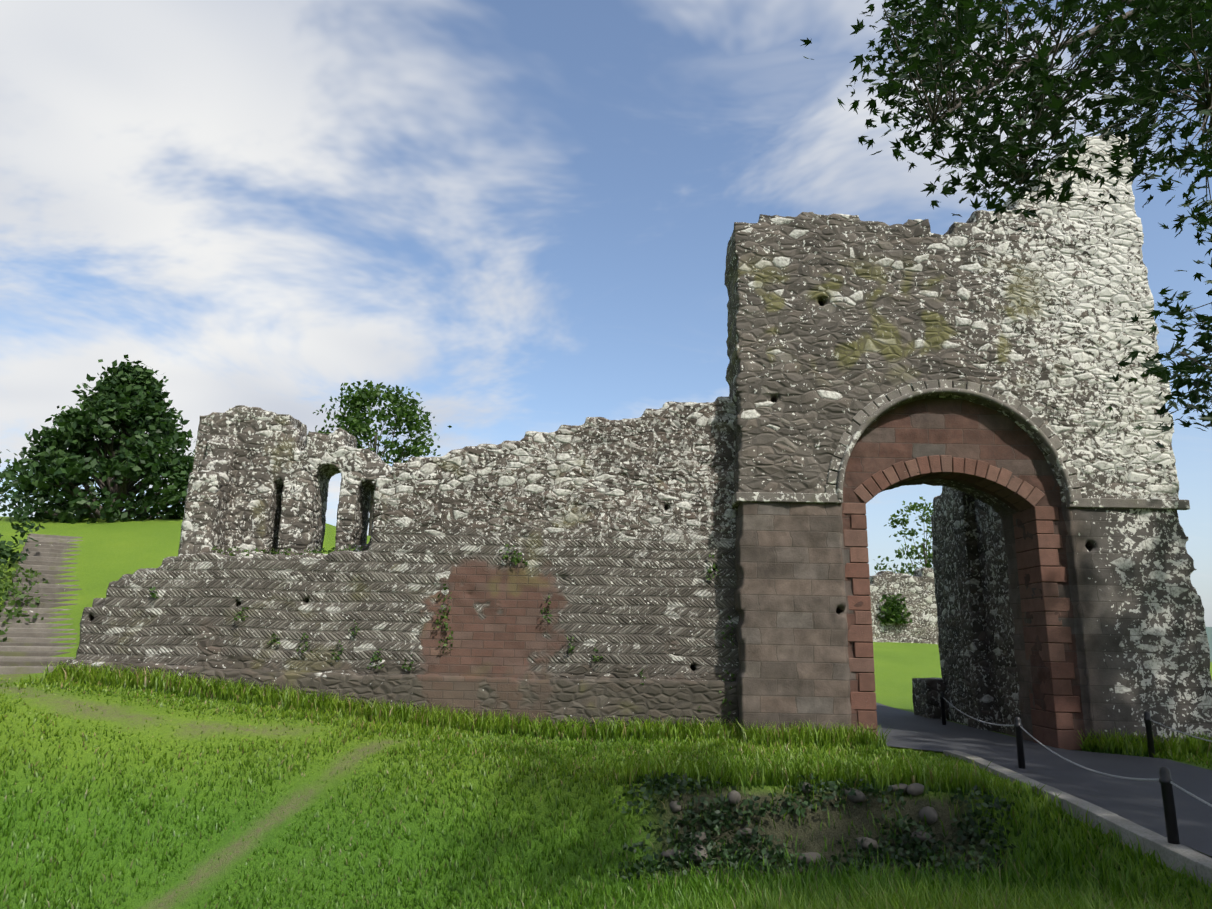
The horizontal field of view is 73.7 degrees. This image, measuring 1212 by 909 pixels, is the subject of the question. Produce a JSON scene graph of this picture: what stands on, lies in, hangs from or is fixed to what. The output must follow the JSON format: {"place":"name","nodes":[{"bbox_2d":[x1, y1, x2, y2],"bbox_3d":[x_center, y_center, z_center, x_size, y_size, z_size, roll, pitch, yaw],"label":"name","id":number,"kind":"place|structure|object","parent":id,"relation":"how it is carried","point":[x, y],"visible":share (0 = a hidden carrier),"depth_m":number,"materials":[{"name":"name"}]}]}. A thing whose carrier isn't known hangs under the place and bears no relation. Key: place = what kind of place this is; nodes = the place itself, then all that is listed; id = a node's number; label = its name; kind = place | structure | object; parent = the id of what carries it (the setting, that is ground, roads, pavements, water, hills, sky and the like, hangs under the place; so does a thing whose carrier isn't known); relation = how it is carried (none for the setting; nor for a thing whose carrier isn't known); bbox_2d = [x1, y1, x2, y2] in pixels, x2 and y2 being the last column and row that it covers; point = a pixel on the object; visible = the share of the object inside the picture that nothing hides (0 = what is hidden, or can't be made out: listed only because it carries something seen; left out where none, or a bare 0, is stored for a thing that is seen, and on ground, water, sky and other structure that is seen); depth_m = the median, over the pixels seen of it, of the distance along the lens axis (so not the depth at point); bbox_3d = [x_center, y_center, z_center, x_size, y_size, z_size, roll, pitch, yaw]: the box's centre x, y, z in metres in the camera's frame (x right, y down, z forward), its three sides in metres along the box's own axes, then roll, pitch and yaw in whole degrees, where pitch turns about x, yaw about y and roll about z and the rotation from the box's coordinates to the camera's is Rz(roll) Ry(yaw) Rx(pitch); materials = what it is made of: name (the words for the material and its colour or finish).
{"place":"outdoors","nodes":[
{"label":"outdoors","id":0,"kind":"place"},
{"bbox_2d":[0,516,1211,908],"bbox_3d":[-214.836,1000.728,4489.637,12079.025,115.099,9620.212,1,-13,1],"label":"ground","id":1,"kind":"structure","parent":0,"point":[116,550],"depth_m":11.05,"materials":[{"name":"green plant"}]},
{"bbox_2d":[0,450,47,570],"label":"shrub","id":2,"kind":"object","parent":1,"relation":"on","point":[6,552],"depth_m":25.55,"materials":[{"name":"green plant"}]},
{"bbox_2d":[0,564,52,641],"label":"bushes","id":3,"kind":"object","parent":1,"relation":"on","point":[4,595],"visible":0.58,"depth_m":21.98,"materials":[{"name":"green plant"}]},
{"bbox_2d":[0,533,82,673],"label":"stone steps","id":4,"kind":"structure","parent":1,"relation":"on","point":[26,647],"depth_m":21.52,"materials":[{"name":"grey stone"}]},
{"bbox_2d":[0,354,195,523],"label":"tree","id":5,"kind":"object","parent":1,"relation":"on","point":[140,395],"depth_m":34.37,"materials":[{"name":"green plant"}]},
{"bbox_2d":[92,598,105,619],"bbox_3d":[-9.838,5.072,18.915,1.372,4.883,5.769,1,-13,1],"label":"curtain wall return","id":6,"kind":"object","parent":1,"relation":"on","point":[97,602],"depth_m":16.49,"materials":[{"name":"grey stone"}]},
{"bbox_2d":[309,380,451,535],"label":"tree","id":7,"kind":"object","parent":1,"relation":"on","point":[353,419],"depth_m":49.42,"materials":[{"name":"green plant"}]},
{"bbox_2d":[59,658,738,733],"bbox_3d":[-4.109,5.519,15.666,13.358,2.765,0.453,1,-13,1],"label":"wall base","id":8,"kind":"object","parent":1,"relation":"on","point":[621,698],"depth_m":15.63,"materials":[{"name":"grey stone"}]},
{"bbox_2d":[75,396,739,680],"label":"curtain wall","id":9,"kind":"structure","parent":1,"relation":"on","point":[616,533],"depth_m":16.28,"materials":[{"name":"stone"}]},
{"bbox_2d":[192,405,391,557],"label":"ruined wall","id":10,"kind":"structure","parent":9,"relation":"attached to","point":[287,467],"depth_m":18.05,"materials":[{"name":"grey stone"}]},
{"bbox_2d":[178,440,237,555],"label":"wall buttress","id":11,"kind":"structure","parent":10,"relation":"attached to","point":[204,526],"depth_m":17.21,"materials":[{"name":"grey stone"}]},
{"bbox_2d":[149,544,737,729],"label":"wall plants","id":12,"kind":"object","parent":9,"relation":"attached to","point":[709,570],"depth_m":16.01,"materials":[{"name":"green plant"}]},
{"bbox_2d":[661,782,937,864],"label":"bank stones","id":13,"kind":"object","parent":1,"relation":"on","point":[929,812],"visible":0.65,"depth_m":9.86,"materials":[{"name":"grey stone"}]},
{"bbox_2d":[607,771,1020,884],"bbox_3d":[2.562,4.505,9.797,5.116,1.092,1.732,1,-13,1],"label":"bank ivy","id":14,"kind":"object","parent":1,"relation":"on","point":[714,817],"visible":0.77,"depth_m":9.66,"materials":[{"name":"green plant"}]},
{"bbox_2d":[868,568,938,643],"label":"curtain wall","id":15,"kind":"structure","parent":1,"relation":"on","point":[917,589],"depth_m":49.69,"materials":[{"name":"stone"}]},
{"bbox_2d":[878,593,911,623],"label":"shrub","id":16,"kind":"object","parent":15,"relation":"attached to","point":[894,608],"depth_m":49.37,"materials":[{"name":"green plant"}]},
{"bbox_2d":[873,496,933,575],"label":"tree","id":17,"kind":"object","parent":1,"relation":"on","point":[913,507],"depth_m":55.51,"materials":[{"name":"green plant"}]},
{"bbox_2d":[912,489,992,730],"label":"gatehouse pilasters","id":18,"kind":"object","parent":1,"relation":"on","point":[926,697],"visible":0.38,"depth_m":19.09,"materials":[{"name":"stone"}]},
{"bbox_2d":[843,455,1082,749],"bbox_3d":[6.789,2.829,16.083,4.336,5.576,0.936,1,-13,1],"label":"stone archway","id":19,"kind":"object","parent":1,"relation":"on","point":[1050,630],"depth_m":15.79,"materials":[{"name":"stone"}]},
{"bbox_2d":[724,134,1211,750],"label":"gatehouse tower","id":20,"kind":"structure","parent":1,"relation":"on","point":[836,322],"depth_m":16.36,"materials":[{"name":"stone"}]},
{"bbox_2d":[731,380,1189,509],"bbox_3d":[6.981,-0.200,16.375,8.815,2.588,0.684,1,-13,1],"label":"moulding","id":21,"kind":"object","parent":20,"relation":"attached to","point":[1034,422],"visible":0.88,"depth_m":16.06,"materials":[{"name":"grey stone"}]},
{"bbox_2d":[931,486,1020,735],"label":"gatehouse wall","id":22,"kind":"structure","parent":1,"relation":"on","point":[999,635],"depth_m":18.84,"materials":[{"name":"stone"}]},
{"bbox_2d":[800,0,1211,447],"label":"sycamore","id":23,"kind":"object","parent":1,"relation":"on","point":[1134,56],"depth_m":6.48,"materials":[{"name":"green plant"}]},
{"bbox_2d":[943,750,1211,886],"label":"path kerb","id":24,"kind":"structure","parent":1,"relation":"on","point":[1188,858],"depth_m":8.38,"materials":[{"name":"concrete"}]},
{"bbox_2d":[0,0,1211,626],"label":"sky","id":25,"kind":"structure","parent":0,"point":[517,217],"materials":[{"name":"blue"}]},
{"bbox_2d":[875,702,1211,855],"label":"road asphalt","id":26,"kind":"structure","parent":0,"point":[1140,803],"depth_m":12.28,"materials":[{"name":"grey asphalt"}]},
{"bbox_2d":[940,692,1179,843],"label":"barrier posts","id":27,"kind":"object","parent":26,"relation":"on","point":[1165,779],"visible":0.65,"depth_m":7.83,"materials":[{"name":"black metal"}]},
{"bbox_2d":[943,697,1211,806],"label":"bollard chains","id":28,"kind":"object","parent":27,"relation":"attached to","point":[1155,779],"visible":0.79,"depth_m":10.11,"materials":[{"name":"grey metal"}]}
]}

